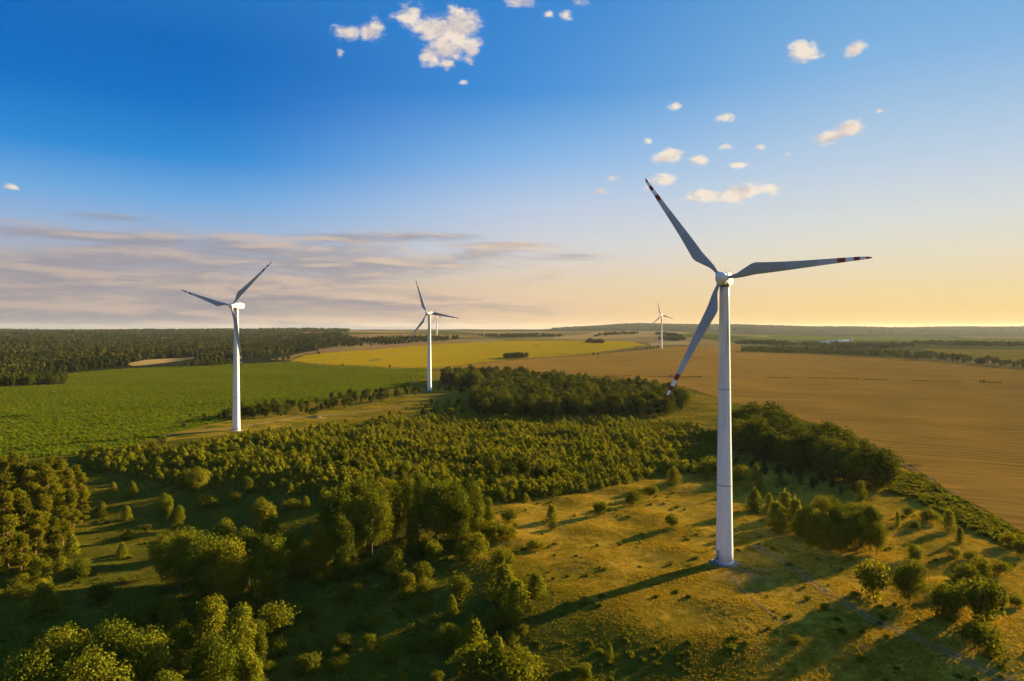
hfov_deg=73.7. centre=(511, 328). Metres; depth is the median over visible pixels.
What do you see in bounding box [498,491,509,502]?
young pine
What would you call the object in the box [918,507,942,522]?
bush
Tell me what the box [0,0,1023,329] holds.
sky
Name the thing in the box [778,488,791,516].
conifer
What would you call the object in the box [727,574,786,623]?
curved wheel track
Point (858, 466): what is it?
broadleaf tree
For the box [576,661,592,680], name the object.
bush
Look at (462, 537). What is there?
bush
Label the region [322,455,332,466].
broadleaf tree
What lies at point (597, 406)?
broadleaf tree
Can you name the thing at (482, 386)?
broadleaf tree
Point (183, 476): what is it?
broadleaf tree
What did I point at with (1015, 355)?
dry pasture
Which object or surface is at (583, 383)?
broadleaf tree
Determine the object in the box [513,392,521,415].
slender tree
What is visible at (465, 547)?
bush
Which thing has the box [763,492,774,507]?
conifer
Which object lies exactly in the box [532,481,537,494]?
young pine
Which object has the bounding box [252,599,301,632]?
bush
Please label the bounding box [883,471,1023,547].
field edge weeds
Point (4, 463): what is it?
tall pine
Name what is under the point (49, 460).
tall pine
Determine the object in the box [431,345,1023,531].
brown grain field
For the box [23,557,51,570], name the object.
bush
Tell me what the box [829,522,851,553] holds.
broadleaf tree
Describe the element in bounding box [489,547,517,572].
bush
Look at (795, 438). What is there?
broadleaf tree
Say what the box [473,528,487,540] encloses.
bush
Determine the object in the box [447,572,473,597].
bush
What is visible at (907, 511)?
bush
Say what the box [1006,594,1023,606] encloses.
bush
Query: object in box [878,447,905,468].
broadleaf tree
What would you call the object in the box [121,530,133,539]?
bush
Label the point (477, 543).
bush
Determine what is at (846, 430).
broadleaf tree
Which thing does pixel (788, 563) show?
bush
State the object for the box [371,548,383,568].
bush
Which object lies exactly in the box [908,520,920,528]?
bush
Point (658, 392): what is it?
broadleaf tree
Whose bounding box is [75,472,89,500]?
tall pine
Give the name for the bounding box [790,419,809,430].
broadleaf tree
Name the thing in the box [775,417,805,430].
broadleaf tree
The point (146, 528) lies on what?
bush
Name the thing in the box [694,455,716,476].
bush
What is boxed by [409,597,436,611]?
bush
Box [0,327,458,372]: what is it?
distant forest
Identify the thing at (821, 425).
broadleaf tree
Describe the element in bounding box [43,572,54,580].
bush
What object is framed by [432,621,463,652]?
bush
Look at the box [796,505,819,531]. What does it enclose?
broadleaf tree
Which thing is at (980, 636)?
bush
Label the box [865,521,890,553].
broadleaf tree
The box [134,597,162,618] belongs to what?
bush
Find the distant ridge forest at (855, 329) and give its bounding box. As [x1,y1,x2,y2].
[551,323,1023,333]
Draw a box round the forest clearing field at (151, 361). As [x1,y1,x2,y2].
[129,357,193,365]
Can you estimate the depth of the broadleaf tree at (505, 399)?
504.35 m
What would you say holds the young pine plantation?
on the ground at (700, 409)
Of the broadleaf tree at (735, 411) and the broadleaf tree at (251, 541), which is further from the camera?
the broadleaf tree at (735, 411)
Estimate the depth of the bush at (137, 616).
171.40 m
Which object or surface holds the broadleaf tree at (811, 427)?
on the ground at (700, 409)
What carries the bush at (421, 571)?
on the ground at (700, 409)
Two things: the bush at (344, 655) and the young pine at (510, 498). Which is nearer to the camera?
the bush at (344, 655)
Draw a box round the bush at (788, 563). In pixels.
[784,561,794,566]
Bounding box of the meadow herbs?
[0,471,1023,680]
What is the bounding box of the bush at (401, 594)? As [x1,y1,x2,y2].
[393,587,409,599]
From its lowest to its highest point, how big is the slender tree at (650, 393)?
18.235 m
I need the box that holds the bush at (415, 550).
[406,539,425,558]
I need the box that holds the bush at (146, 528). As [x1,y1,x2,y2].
[142,524,151,531]
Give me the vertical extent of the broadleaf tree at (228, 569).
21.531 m
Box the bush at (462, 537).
[449,530,476,546]
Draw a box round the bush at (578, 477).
[574,473,587,482]
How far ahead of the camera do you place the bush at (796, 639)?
145.29 m
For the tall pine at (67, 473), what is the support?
on the ground at (700, 409)
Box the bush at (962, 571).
[954,561,982,582]
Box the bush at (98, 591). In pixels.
[85,580,114,602]
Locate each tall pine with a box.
[0,455,9,473]
[0,472,17,509]
[0,490,15,537]
[0,513,30,569]
[0,537,9,571]
[3,451,20,483]
[7,461,26,489]
[9,497,42,544]
[10,488,28,531]
[11,532,33,576]
[16,456,29,481]
[19,469,37,513]
[26,482,45,521]
[27,510,45,553]
[28,459,50,494]
[35,468,61,510]
[36,493,53,540]
[42,516,64,552]
[45,456,54,483]
[45,482,67,527]
[51,458,75,487]
[52,505,74,545]
[61,467,78,508]
[65,489,82,528]
[71,464,81,488]
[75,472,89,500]
[75,491,90,519]
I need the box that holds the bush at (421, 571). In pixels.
[411,559,434,581]
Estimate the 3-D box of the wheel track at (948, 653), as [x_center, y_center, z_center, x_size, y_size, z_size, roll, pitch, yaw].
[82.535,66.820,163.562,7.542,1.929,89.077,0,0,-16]
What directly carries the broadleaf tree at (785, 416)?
on the ground at (700, 409)
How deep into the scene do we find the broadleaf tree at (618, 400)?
500.76 m
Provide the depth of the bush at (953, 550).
197.97 m
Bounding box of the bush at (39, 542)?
[28,537,46,547]
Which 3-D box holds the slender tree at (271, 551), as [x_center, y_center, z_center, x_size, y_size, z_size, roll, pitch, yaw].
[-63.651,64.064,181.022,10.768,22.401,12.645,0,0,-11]
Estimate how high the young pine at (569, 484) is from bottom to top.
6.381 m
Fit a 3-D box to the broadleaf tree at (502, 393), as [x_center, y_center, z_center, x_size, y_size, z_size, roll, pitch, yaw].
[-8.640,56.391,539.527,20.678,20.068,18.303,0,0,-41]
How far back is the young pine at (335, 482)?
276.04 m
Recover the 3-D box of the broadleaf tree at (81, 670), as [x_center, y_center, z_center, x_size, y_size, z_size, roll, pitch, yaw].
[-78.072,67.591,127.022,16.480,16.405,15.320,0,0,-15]
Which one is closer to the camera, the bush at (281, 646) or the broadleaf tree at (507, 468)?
the bush at (281, 646)
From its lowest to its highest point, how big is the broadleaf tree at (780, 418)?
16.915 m
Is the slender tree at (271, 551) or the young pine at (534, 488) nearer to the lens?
the slender tree at (271, 551)
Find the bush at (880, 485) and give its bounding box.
[868,476,887,491]
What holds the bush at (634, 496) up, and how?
on the ground at (700, 409)
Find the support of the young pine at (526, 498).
on the ground at (700, 409)
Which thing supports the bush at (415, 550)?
on the ground at (700, 409)
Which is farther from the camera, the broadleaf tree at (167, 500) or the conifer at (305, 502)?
the broadleaf tree at (167, 500)
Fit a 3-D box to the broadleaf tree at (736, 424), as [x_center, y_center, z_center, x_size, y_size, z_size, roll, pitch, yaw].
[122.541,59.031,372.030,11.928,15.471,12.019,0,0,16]
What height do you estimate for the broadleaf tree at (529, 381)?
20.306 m
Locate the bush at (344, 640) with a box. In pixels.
[331,631,354,648]
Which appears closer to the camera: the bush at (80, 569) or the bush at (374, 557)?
the bush at (374, 557)
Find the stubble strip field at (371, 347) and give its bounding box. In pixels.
[271,340,470,359]
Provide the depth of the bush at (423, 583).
176.72 m
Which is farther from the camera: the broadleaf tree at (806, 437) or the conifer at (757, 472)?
the broadleaf tree at (806, 437)
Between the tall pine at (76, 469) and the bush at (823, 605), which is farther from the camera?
the tall pine at (76, 469)
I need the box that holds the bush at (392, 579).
[388,576,397,582]
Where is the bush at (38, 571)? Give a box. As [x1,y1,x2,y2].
[29,564,48,581]
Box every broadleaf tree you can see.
[0,644,65,680]
[29,621,95,679]
[43,645,137,680]
[79,614,142,669]
[113,623,177,680]
[146,531,174,576]
[148,667,183,680]
[152,529,196,594]
[159,492,173,519]
[162,619,197,668]
[169,504,185,529]
[169,525,204,578]
[173,529,234,601]
[180,468,191,487]
[183,627,240,680]
[185,465,209,491]
[198,533,255,612]
[207,517,237,553]
[220,602,259,680]
[222,455,235,465]
[227,445,239,451]
[231,648,267,680]
[233,526,263,586]
[240,476,254,493]
[249,496,277,526]
[255,453,265,460]
[257,512,282,566]
[277,525,307,579]
[293,463,304,475]
[303,524,334,568]
[314,489,332,533]
[318,483,352,528]
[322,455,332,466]
[327,513,356,564]
[334,450,346,461]
[339,472,350,483]
[342,494,368,559]
[345,475,374,503]
[348,456,360,467]
[356,487,394,555]
[363,481,395,545]
[372,472,391,488]
[384,478,410,538]
[395,463,409,473]
[398,473,417,523]
[411,471,432,530]
[434,475,454,526]
[444,407,456,416]
[465,467,472,478]
[466,384,479,398]
[468,392,479,412]
[469,378,480,387]
[471,456,483,466]
[478,382,487,388]
[478,388,500,399]
[485,378,496,387]
[485,458,498,471]
[485,477,498,484]
[495,387,510,401]
[496,377,506,384]
[499,460,516,476]
[502,393,521,413]
[507,455,522,465]
[516,457,531,474]
[526,378,533,385]
[527,399,539,416]
[530,392,538,402]
[531,463,546,479]
[534,395,550,418]
[541,386,553,395]
[547,464,562,474]
[554,390,566,398]
[559,394,565,414]
[562,378,574,387]
[562,395,580,416]
[571,380,587,386]
[584,385,596,394]
[591,397,604,416]
[602,397,615,415]
[611,392,624,416]
[628,394,643,412]
[639,390,651,413]
[647,388,664,397]
[666,380,677,392]
[672,387,685,411]
[678,386,690,407]
[731,406,744,422]
[731,406,756,420]
[731,419,744,425]
[731,419,757,454]
[731,423,741,449]
[739,401,755,409]
[743,414,766,424]
[745,401,769,419]
[747,416,769,451]
[750,422,780,441]
[758,401,785,411]
[760,428,780,462]
[764,406,780,417]
[770,415,785,423]
[770,421,781,429]
[771,434,796,466]
[773,409,784,416]
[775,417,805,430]
[778,412,797,425]
[780,421,816,438]
[786,428,817,468]
[786,436,808,465]
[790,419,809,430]
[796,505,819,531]
[803,422,819,431]
[806,508,828,536]
[807,443,844,479]
[807,494,830,514]
[810,431,830,445]
[810,432,849,477]
[813,427,832,437]
[817,421,837,428]
[819,494,844,508]
[823,423,833,432]
[826,424,849,436]
[827,500,846,524]
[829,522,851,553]
[831,441,862,482]
[832,507,852,539]
[833,431,860,447]
[836,426,856,438]
[839,506,877,553]
[841,429,860,443]
[844,448,883,487]
[844,500,861,512]
[849,437,875,451]
[851,501,881,524]
[852,442,900,476]
[862,504,883,548]
[863,447,903,490]
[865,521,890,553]
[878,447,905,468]
[888,558,932,602]
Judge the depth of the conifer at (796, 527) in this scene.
217.13 m
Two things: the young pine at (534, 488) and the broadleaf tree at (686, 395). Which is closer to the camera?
the young pine at (534, 488)
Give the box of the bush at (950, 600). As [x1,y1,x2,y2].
[927,579,967,620]
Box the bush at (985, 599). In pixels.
[959,572,1009,626]
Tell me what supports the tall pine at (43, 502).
on the ground at (700, 409)
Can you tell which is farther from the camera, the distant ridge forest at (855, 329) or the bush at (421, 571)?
the distant ridge forest at (855, 329)
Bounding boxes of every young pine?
[313,483,321,495]
[316,485,326,496]
[329,476,339,490]
[443,472,453,480]
[484,484,489,494]
[487,487,497,499]
[495,485,503,499]
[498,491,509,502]
[506,477,519,490]
[507,492,514,502]
[517,478,523,487]
[520,483,535,496]
[521,492,530,501]
[530,486,536,496]
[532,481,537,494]
[535,483,548,497]
[545,482,553,495]
[550,484,560,495]
[555,482,564,494]
[565,478,574,492]
[574,483,578,491]
[579,483,586,492]
[596,480,604,488]
[603,477,610,486]
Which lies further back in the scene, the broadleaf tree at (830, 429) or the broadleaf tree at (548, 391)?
the broadleaf tree at (548, 391)
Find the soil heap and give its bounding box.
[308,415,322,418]
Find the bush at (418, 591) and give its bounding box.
[415,587,425,594]
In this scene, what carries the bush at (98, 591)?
on the ground at (700, 409)
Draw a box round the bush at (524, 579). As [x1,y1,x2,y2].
[512,577,527,583]
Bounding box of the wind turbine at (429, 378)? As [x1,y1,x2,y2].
[407,282,458,390]
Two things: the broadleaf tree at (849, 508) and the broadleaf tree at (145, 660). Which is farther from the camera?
the broadleaf tree at (849, 508)
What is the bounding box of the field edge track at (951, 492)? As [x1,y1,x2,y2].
[877,450,985,512]
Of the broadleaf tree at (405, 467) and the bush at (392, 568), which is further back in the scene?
the broadleaf tree at (405, 467)
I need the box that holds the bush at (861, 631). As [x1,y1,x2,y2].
[857,628,865,633]
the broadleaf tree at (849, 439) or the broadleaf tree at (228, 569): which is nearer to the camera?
the broadleaf tree at (228, 569)
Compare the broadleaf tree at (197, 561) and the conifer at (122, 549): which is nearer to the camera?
the broadleaf tree at (197, 561)
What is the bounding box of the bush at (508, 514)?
[500,508,517,522]
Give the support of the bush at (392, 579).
on the ground at (700, 409)
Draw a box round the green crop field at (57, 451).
[0,362,426,456]
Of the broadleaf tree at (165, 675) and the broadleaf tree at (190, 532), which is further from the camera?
the broadleaf tree at (190, 532)
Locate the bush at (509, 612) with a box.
[494,601,518,624]
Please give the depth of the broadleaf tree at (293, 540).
197.94 m
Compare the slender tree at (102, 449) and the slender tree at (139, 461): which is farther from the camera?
the slender tree at (102, 449)
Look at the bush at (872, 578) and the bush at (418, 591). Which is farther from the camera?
the bush at (418, 591)
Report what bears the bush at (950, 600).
on the ground at (700, 409)
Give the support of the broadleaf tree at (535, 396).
on the ground at (700, 409)
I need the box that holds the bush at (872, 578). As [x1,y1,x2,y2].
[852,556,891,599]
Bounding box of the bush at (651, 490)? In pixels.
[641,484,659,495]
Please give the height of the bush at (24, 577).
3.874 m
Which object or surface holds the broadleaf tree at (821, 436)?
on the ground at (700, 409)
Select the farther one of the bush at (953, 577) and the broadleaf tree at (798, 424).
the broadleaf tree at (798, 424)
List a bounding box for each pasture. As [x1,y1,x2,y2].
[738,336,1023,341]
[922,349,1023,361]
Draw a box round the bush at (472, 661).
[445,634,507,680]
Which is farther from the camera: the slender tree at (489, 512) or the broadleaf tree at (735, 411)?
the broadleaf tree at (735, 411)
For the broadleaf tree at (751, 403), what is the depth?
456.21 m
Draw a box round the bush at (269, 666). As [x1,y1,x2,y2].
[263,660,277,671]
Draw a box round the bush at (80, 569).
[63,560,93,577]
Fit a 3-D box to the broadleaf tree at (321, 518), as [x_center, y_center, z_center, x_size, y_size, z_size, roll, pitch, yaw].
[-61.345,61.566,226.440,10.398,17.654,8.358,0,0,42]
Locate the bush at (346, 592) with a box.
[336,583,356,602]
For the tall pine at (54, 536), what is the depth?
227.24 m
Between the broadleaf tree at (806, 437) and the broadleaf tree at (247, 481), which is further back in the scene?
the broadleaf tree at (806, 437)
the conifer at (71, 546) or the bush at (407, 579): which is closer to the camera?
the bush at (407, 579)
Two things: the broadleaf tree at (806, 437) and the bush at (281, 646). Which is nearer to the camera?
the bush at (281, 646)
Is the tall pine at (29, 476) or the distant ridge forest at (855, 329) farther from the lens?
the distant ridge forest at (855, 329)
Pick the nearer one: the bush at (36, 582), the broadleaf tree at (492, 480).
the bush at (36, 582)
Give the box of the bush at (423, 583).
[418,577,435,592]
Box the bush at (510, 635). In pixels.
[504,629,519,642]
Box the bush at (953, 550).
[946,545,962,556]
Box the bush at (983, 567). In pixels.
[968,556,993,581]
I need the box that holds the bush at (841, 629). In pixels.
[837,627,847,632]
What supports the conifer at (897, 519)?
on the ground at (700, 409)
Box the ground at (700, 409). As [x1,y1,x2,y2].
[0,327,1023,680]
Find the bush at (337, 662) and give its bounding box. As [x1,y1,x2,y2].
[325,656,348,669]
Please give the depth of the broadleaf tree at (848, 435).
318.64 m
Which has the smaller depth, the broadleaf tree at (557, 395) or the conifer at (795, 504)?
the conifer at (795, 504)
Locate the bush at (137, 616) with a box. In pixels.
[110,603,156,630]
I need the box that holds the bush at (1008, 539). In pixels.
[998,531,1018,546]
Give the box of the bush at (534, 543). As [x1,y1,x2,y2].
[525,539,545,549]
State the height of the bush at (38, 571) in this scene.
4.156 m
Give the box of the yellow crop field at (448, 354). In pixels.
[292,340,645,367]
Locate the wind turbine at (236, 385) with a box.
[182,262,271,430]
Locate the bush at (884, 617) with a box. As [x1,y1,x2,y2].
[877,613,888,620]
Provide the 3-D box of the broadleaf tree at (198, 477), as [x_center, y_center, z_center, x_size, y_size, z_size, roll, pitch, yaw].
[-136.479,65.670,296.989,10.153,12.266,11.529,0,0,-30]
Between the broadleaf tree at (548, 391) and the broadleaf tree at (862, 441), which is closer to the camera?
the broadleaf tree at (862, 441)
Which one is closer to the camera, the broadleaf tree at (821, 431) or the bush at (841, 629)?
the bush at (841, 629)
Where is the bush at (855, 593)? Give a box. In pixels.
[848,590,860,596]
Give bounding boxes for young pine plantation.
[77,412,717,494]
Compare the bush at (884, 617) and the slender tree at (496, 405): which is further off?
the slender tree at (496, 405)
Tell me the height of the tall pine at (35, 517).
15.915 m
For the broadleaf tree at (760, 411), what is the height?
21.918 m
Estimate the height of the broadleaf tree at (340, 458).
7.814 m
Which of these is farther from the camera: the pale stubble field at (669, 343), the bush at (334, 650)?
the pale stubble field at (669, 343)
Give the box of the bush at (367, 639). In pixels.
[361,633,375,643]
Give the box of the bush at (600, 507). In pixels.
[592,500,606,515]
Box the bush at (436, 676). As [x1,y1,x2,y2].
[429,669,444,680]
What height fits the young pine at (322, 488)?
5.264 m
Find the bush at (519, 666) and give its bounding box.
[483,641,546,680]
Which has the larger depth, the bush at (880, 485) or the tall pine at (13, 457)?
the tall pine at (13, 457)
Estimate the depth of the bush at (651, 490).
269.29 m
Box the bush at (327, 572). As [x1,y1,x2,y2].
[322,564,335,578]
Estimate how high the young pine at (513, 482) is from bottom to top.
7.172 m
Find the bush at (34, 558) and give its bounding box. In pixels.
[27,556,39,567]
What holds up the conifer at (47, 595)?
on the ground at (700, 409)
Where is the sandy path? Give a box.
[165,406,410,435]
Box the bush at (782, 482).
[774,477,789,487]
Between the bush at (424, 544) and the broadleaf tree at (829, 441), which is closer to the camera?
the bush at (424, 544)
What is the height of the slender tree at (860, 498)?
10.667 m
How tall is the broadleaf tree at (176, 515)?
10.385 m
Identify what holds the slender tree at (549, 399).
on the ground at (700, 409)
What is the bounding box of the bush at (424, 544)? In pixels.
[418,539,440,555]
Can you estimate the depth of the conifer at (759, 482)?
277.00 m
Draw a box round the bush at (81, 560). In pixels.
[74,557,89,566]
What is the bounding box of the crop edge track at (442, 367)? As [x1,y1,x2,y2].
[294,360,507,367]
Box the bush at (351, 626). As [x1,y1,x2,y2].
[346,622,358,630]
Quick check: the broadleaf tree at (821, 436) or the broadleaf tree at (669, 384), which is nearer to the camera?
the broadleaf tree at (821, 436)
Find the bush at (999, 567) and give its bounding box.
[988,558,1013,575]
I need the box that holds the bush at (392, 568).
[383,557,406,579]
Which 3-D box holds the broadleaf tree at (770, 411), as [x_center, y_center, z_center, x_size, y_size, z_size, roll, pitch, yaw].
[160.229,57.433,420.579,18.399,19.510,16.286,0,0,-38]
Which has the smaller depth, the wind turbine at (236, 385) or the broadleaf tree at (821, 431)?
the broadleaf tree at (821, 431)
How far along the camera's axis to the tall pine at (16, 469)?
280.75 m
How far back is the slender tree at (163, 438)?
379.42 m
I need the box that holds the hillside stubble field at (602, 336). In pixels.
[547,332,689,338]
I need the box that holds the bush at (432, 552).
[424,538,443,564]
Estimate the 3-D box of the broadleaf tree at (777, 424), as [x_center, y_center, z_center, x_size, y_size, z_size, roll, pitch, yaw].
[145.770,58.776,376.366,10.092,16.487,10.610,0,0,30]
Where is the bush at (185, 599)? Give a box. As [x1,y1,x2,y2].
[183,595,191,601]
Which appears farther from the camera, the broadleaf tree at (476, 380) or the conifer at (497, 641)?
the broadleaf tree at (476, 380)
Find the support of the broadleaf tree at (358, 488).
on the ground at (700, 409)
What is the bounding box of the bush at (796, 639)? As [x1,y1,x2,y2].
[787,634,803,644]
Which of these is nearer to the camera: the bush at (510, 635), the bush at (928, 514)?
the bush at (510, 635)
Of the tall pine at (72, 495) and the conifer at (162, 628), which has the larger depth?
the tall pine at (72, 495)
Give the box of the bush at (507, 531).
[497,522,518,539]
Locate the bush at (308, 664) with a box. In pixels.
[291,651,322,675]
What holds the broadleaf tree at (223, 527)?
on the ground at (700, 409)
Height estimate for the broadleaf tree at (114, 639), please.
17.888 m
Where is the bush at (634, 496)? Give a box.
[623,488,643,506]
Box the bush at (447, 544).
[441,538,453,550]
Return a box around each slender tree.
[99,446,106,453]
[134,455,145,465]
[147,440,159,453]
[160,435,167,444]
[193,593,227,663]
[235,560,247,599]
[245,578,266,623]
[249,528,293,609]
[250,617,268,666]
[302,466,308,480]
[403,503,421,553]
[417,481,455,546]
[441,478,474,539]
[454,372,459,386]
[463,480,485,532]
[480,397,489,412]
[480,497,495,523]
[488,398,493,413]
[490,397,504,414]
[504,395,515,416]
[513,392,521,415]
[521,392,534,407]
[527,386,536,393]
[546,395,552,417]
[552,397,561,415]
[570,394,579,416]
[576,393,590,418]
[593,390,601,399]
[600,385,611,395]
[600,397,606,414]
[622,391,629,414]
[637,397,645,414]
[646,392,654,414]
[648,381,657,389]
[649,392,660,414]
[662,398,670,417]
[665,392,675,415]
[855,478,867,503]
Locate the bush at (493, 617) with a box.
[483,606,503,632]
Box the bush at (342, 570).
[330,561,352,580]
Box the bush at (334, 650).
[328,645,343,655]
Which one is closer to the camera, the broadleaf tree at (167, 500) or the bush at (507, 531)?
the bush at (507, 531)
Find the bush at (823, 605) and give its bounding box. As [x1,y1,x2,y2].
[818,602,830,610]
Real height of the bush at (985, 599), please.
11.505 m
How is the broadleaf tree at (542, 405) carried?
on the ground at (700, 409)
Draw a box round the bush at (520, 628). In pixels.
[516,622,528,633]
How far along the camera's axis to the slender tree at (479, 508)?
214.38 m
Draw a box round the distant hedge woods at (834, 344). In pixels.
[735,339,1023,347]
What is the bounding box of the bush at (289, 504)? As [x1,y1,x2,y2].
[281,498,302,509]
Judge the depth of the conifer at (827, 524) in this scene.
206.19 m
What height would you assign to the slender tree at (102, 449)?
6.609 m
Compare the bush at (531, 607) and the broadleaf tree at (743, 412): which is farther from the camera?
the broadleaf tree at (743, 412)
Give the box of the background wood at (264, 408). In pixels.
[0,345,1023,495]
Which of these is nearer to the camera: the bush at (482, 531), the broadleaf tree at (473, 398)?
the bush at (482, 531)
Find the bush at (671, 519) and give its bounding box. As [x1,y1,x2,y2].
[664,512,678,527]
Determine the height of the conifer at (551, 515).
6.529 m
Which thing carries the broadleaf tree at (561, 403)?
on the ground at (700, 409)
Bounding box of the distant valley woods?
[478,331,685,342]
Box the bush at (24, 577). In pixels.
[6,571,33,585]
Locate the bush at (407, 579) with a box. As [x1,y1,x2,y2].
[397,569,415,591]
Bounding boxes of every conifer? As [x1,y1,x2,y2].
[19,580,68,620]
[61,531,80,556]
[95,502,108,515]
[108,482,118,492]
[114,542,129,558]
[121,506,132,519]
[125,480,139,496]
[154,591,186,628]
[157,624,168,638]
[301,496,310,507]
[412,617,422,635]
[445,594,457,613]
[454,613,487,657]
[486,561,516,603]
[486,631,507,680]
[501,578,535,617]
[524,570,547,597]
[545,503,558,520]
[605,642,614,658]
[664,465,683,485]
[736,455,746,468]
[744,486,765,511]
[749,462,761,480]
[755,477,766,492]
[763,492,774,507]
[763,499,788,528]
[771,512,791,534]
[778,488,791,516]
[786,495,802,527]
[789,507,807,535]
[811,512,844,550]
[894,512,900,524]
[940,508,958,531]
[954,526,965,542]
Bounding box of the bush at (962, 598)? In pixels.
[954,580,971,611]
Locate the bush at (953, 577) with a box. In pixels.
[947,574,959,580]
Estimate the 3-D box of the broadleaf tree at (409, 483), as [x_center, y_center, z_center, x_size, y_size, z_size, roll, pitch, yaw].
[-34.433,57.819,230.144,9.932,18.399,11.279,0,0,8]
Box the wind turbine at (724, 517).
[645,178,871,566]
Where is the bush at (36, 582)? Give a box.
[28,576,52,593]
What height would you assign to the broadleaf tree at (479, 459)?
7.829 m
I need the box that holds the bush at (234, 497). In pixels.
[228,491,242,503]
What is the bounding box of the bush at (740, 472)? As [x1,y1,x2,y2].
[732,463,753,481]
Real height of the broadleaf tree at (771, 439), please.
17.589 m
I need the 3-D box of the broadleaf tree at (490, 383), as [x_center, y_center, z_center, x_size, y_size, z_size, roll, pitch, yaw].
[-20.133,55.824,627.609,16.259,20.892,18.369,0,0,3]
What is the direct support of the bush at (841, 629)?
on the ground at (700, 409)
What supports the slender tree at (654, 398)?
on the ground at (700, 409)
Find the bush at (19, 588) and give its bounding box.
[2,581,35,598]
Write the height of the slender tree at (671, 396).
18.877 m
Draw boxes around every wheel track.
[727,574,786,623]
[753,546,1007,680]
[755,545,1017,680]
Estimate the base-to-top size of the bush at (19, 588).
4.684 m
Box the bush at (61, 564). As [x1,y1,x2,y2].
[52,555,70,574]
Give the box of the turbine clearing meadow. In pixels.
[159,390,468,441]
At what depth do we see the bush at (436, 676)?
136.05 m
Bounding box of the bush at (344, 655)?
[338,652,347,658]
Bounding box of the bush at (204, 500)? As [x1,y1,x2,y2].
[194,493,221,509]
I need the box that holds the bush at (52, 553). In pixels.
[45,544,62,557]
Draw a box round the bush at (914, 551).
[904,542,924,561]
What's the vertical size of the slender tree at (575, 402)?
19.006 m
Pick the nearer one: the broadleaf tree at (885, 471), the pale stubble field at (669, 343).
the broadleaf tree at (885, 471)
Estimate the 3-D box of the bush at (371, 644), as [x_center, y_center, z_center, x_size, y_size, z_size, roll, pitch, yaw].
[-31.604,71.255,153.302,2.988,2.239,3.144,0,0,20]
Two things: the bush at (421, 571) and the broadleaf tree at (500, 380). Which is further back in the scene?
the broadleaf tree at (500, 380)
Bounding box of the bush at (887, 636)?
[882,633,890,638]
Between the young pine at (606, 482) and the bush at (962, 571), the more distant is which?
the young pine at (606, 482)
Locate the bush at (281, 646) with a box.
[267,635,289,658]
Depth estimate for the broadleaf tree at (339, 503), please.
214.99 m
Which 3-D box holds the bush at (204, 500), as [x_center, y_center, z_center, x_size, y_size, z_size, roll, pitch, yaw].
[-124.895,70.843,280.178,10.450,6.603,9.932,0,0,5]
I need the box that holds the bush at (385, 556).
[377,541,402,569]
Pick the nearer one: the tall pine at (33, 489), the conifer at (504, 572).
the conifer at (504, 572)
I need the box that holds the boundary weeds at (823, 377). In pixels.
[567,375,1001,382]
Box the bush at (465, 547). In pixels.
[453,541,475,559]
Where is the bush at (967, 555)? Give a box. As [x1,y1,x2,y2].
[962,550,976,560]
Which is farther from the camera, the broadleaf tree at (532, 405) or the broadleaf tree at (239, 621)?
the broadleaf tree at (532, 405)
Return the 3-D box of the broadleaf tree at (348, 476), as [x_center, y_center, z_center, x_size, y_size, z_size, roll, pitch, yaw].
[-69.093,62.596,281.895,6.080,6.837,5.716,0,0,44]
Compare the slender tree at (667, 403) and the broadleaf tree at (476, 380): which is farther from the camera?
the broadleaf tree at (476, 380)
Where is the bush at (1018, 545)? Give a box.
[1011,539,1023,555]
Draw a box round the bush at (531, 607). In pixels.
[525,603,535,610]
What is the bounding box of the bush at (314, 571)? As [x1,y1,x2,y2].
[307,562,328,580]
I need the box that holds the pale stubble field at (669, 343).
[649,342,702,345]
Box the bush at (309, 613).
[303,607,317,618]
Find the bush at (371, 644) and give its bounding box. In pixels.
[366,640,378,650]
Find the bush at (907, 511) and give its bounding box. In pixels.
[901,505,915,515]
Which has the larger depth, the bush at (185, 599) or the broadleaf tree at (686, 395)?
the broadleaf tree at (686, 395)
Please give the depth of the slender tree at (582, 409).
491.48 m
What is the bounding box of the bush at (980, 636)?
[953,616,1010,660]
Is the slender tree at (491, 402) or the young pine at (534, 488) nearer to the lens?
the young pine at (534, 488)
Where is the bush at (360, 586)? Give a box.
[352,582,362,589]
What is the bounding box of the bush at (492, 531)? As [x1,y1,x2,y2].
[480,519,504,539]
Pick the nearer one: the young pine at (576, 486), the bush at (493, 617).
the bush at (493, 617)
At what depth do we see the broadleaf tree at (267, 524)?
205.90 m
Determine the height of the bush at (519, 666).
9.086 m
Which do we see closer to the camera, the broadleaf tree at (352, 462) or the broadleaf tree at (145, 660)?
the broadleaf tree at (145, 660)
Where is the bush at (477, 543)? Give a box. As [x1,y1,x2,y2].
[466,530,489,557]
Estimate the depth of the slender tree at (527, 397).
508.36 m
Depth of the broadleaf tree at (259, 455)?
336.93 m
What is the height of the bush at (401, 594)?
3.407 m
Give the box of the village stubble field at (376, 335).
[349,334,469,337]
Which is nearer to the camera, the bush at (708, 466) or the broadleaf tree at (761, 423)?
the bush at (708, 466)
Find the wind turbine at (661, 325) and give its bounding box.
[651,305,672,348]
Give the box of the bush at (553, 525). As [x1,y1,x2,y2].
[547,521,557,529]
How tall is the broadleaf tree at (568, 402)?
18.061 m
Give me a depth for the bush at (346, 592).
178.84 m
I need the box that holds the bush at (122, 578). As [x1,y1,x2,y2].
[117,575,127,580]
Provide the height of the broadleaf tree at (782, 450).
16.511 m

